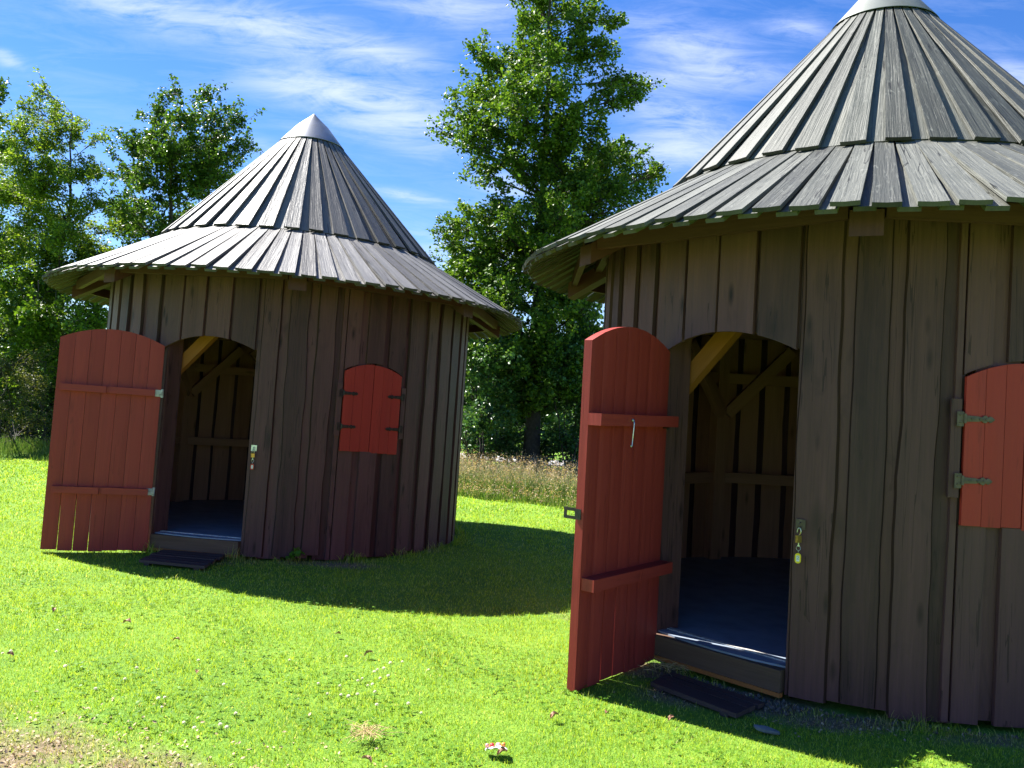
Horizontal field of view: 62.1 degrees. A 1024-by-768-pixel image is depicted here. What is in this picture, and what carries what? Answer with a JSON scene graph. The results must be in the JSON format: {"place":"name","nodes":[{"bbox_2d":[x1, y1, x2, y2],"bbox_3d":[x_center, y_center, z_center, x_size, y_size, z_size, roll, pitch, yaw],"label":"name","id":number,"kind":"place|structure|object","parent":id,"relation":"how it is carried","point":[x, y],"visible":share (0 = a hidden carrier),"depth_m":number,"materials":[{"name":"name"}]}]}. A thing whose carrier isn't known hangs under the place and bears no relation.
{"place":"outdoors","nodes":[
{"label":"outdoors","id":0,"kind":"place"},
{"bbox_2d":[485,742,507,750],"bbox_3d":[-0.070,1.626,3.800,0.098,0.040,0.062,4,-2,-7],"label":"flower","id":1,"kind":"object","parent":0,"point":[498,745],"visible":1,"depth_m":3.81,"materials":[{"name":"white plant"}]},
{"bbox_2d":[0,426,1023,767],"bbox_3d":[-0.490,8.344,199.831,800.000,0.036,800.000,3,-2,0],"label":"lawn","id":2,"kind":"structure","parent":0,"point":[698,710],"depth_m":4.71,"materials":[{"name":"green plant"}]},
{"bbox_2d":[0,76,33,299],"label":"edge tree","id":3,"kind":"object","parent":2,"relation":"on","point":[3,93],"visible":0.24,"depth_m":24.79,"materials":[{"name":"green plant"}]},
{"bbox_2d":[0,342,57,446],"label":"olive bush","id":4,"kind":"object","parent":2,"relation":"on","point":[29,380],"visible":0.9,"depth_m":18.77,"materials":[{"name":"green plant"}]},
{"bbox_2d":[0,301,57,443],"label":"dark bush","id":5,"kind":"object","parent":2,"relation":"on","point":[36,407],"visible":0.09,"depth_m":21.45,"materials":[{"name":"green plant"}]},
{"bbox_2d":[0,262,107,444],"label":"leafy bush","id":6,"kind":"object","parent":2,"relation":"on","point":[40,326],"visible":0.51,"depth_m":19.99,"materials":[{"name":"green plant"}]},
{"bbox_2d":[0,65,139,440],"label":"pale tree","id":7,"kind":"object","parent":2,"relation":"on","point":[62,230],"visible":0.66,"depth_m":21.53,"materials":[{"name":"green plant"}]},
{"bbox_2d":[92,73,267,252],"bbox_3d":[-10.163,-3.755,24.519,4.279,11.107,5.349,5,-3,-40],"label":"twin crowned tree","id":8,"kind":"object","parent":2,"relation":"on","point":[210,157],"visible":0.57,"depth_m":23.82,"materials":[{"name":"green plant"}]},
{"bbox_2d":[139,549,224,570],"bbox_3d":[-3.002,1.600,7.739,0.642,0.051,0.660,3,-2,0],"label":"duckboard","id":9,"kind":"object","parent":2,"relation":"on","point":[195,561],"visible":1,"depth_m":7.67,"materials":[{"name":"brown wood"}]},
{"bbox_2d":[40,114,522,559],"bbox_3d":[-2.571,-0.764,10.220,5.426,5.067,5.424,3,-3,9],"label":"round hut","id":10,"kind":"object","parent":2,"relation":"on","point":[299,313],"visible":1,"depth_m":8.38,"materials":[{"name":"brown wood"}]},
{"bbox_2d":[40,329,164,550],"bbox_3d":[-3.843,0.526,8.059,0.934,2.090,0.203,5,-3,-20],"label":"door","id":11,"kind":"structure","parent":10,"relation":"in","point":[108,391],"depth_m":8.01,"materials":[{"name":"red paint"}]},
{"bbox_2d":[250,450,254,469],"bbox_3d":[-2.457,0.716,8.053,0.035,0.190,0.017,4,-2,-26],"label":"padlock","id":12,"kind":"object","parent":10,"relation":"attached to","point":[252,465],"visible":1,"depth_m":8.05,"materials":[{"name":"metal"}]},
{"bbox_2d":[0,432,577,508],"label":"meadow grass","id":13,"kind":"structure","parent":2,"relation":"on","point":[526,481],"depth_m":15.75,"materials":[{"name":"beige plant"}]},
{"bbox_2d":[285,547,304,562],"bbox_3d":[-2.035,1.619,8.046,0.144,0.142,0.171,2,-2,28],"label":"weed plant","id":14,"kind":"object","parent":2,"relation":"on","point":[296,552],"visible":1,"depth_m":8.03,"materials":[{"name":"green plant"}]},
{"bbox_2d":[0,303,603,443],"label":"wood edge","id":15,"kind":"object","parent":2,"relation":"on","point":[551,420],"depth_m":39.21,"materials":[{"name":"green plant"}]},
{"bbox_2d":[360,755,371,762],"bbox_3d":[-0.623,1.585,3.612,0.067,0.024,0.030,24,-7,9],"label":"fallen leaf","id":16,"kind":"object","parent":2,"relation":"on","point":[368,757],"visible":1,"depth_m":3.61,"materials":[{"name":"beige plant"}]},
{"bbox_2d":[342,718,396,742],"bbox_3d":[-0.635,1.576,3.863,0.306,0.045,0.267,3,-2,0],"label":"straw heap","id":17,"kind":"object","parent":2,"relation":"on","point":[364,731],"visible":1,"depth_m":3.87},
{"bbox_2d":[493,747,506,755],"bbox_3d":[-0.051,1.625,3.761,0.069,0.026,0.031,-2,0,-27],"label":"fallen leaf","id":18,"kind":"object","parent":2,"relation":"on","point":[500,750],"visible":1,"depth_m":3.77,"materials":[{"name":"brown plant"}]},
{"bbox_2d":[460,335,553,470],"bbox_3d":[-0.710,0.082,19.094,2.826,4.166,3.962,3,-2,18],"label":"hazel bush","id":19,"kind":"object","parent":2,"relation":"on","point":[486,364],"visible":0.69,"depth_m":18.49,"materials":[{"name":"green plant"}]},
{"bbox_2d":[0,679,1013,767],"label":"litter chips","id":20,"kind":"object","parent":2,"relation":"on","point":[170,751],"visible":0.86,"depth_m":3.70,"materials":[{"name":"brown wood"}]},
{"bbox_2d":[1,565,1013,767],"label":"clover","id":21,"kind":"object","parent":2,"relation":"on","point":[404,718],"visible":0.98,"depth_m":4.52,"materials":[{"name":"green plant"}]},
{"bbox_2d":[462,330,576,470],"bbox_3d":[0.060,0.409,21.792,2.674,4.071,4.428,4,-2,-21],"label":"hazel bush","id":22,"kind":"object","parent":2,"relation":"on","point":[543,447],"visible":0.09,"depth_m":20.23,"materials":[{"name":"green plant"}]},
{"bbox_2d":[423,0,670,470],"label":"alder tree","id":23,"kind":"object","parent":2,"relation":"on","point":[588,185],"visible":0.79,"depth_m":19.27,"materials":[{"name":"green plant"}]},
{"bbox_2d":[548,711,558,719],"bbox_3d":[0.204,1.656,4.252,0.075,0.027,0.034,-7,-5,-38],"label":"fallen leaf","id":24,"kind":"object","parent":2,"relation":"on","point":[553,713],"visible":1,"depth_m":4.26,"materials":[{"name":"beige plant"}]},
{"bbox_2d":[531,306,603,470],"bbox_3d":[1.536,0.128,19.793,2.311,4.416,3.437,2,-3,40],"label":"hazel bush","id":25,"kind":"object","parent":2,"relation":"on","point":[565,442],"visible":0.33,"depth_m":19.23,"materials":[{"name":"green plant"}]},
{"bbox_2d":[639,657,688,674],"bbox_3d":[0.947,1.736,5.258,0.396,0.047,0.334,4,-2,-28],"label":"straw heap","id":26,"kind":"object","parent":2,"relation":"on","point":[673,666],"visible":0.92,"depth_m":5.25,"materials":[{"name":"green plant"}]},
{"bbox_2d":[650,672,763,717],"bbox_3d":[1.075,1.759,4.820,0.306,0.038,0.654,5,-3,-41],"label":"duckboard","id":27,"kind":"object","parent":2,"relation":"on","point":[725,703],"visible":1,"depth_m":4.77,"materials":[{"name":"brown wood"}]},
{"bbox_2d":[753,724,779,734],"bbox_3d":[1.287,1.749,4.303,0.131,0.024,0.060,9,4,29],"label":"flat stone","id":28,"kind":"object","parent":2,"relation":"on","point":[765,729],"visible":1,"depth_m":4.29,"materials":[{"name":"grey stone"}]},
{"bbox_2d":[522,0,1023,727],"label":"round hut","id":29,"kind":"object","parent":2,"relation":"on","point":[802,280],"visible":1,"depth_m":4.82,"materials":[{"name":"brown wood"}]},
{"bbox_2d":[563,327,678,690],"bbox_3d":[0.681,0.703,5.133,0.248,2.087,0.934,2,-1,39],"label":"door","id":30,"kind":"structure","parent":29,"relation":"in","point":[618,567],"depth_m":5.03,"materials":[{"name":"red paint"}]},
{"bbox_2d":[795,527,801,562],"bbox_3d":[1.602,0.903,4.760,0.037,0.200,0.028,4,-2,-19],"label":"padlock","id":31,"kind":"object","parent":29,"relation":"attached to","point":[798,539],"visible":1,"depth_m":4.76,"materials":[{"name":"metal"}]},
{"bbox_2d":[658,666,1018,739],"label":"soil crumbs","id":32,"kind":"object","parent":2,"relation":"on","point":[778,704],"visible":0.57,"depth_m":4.70,"materials":[{"name":"black soil"}]},
{"bbox_2d":[460,453,563,465],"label":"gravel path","id":33,"kind":"structure","parent":0,"point":[515,459],"depth_m":27.33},
{"bbox_2d":[0,0,1023,332],"label":"sky","id":34,"kind":"structure","parent":0,"point":[372,71],"materials":[{"name":"blue"}]}
]}

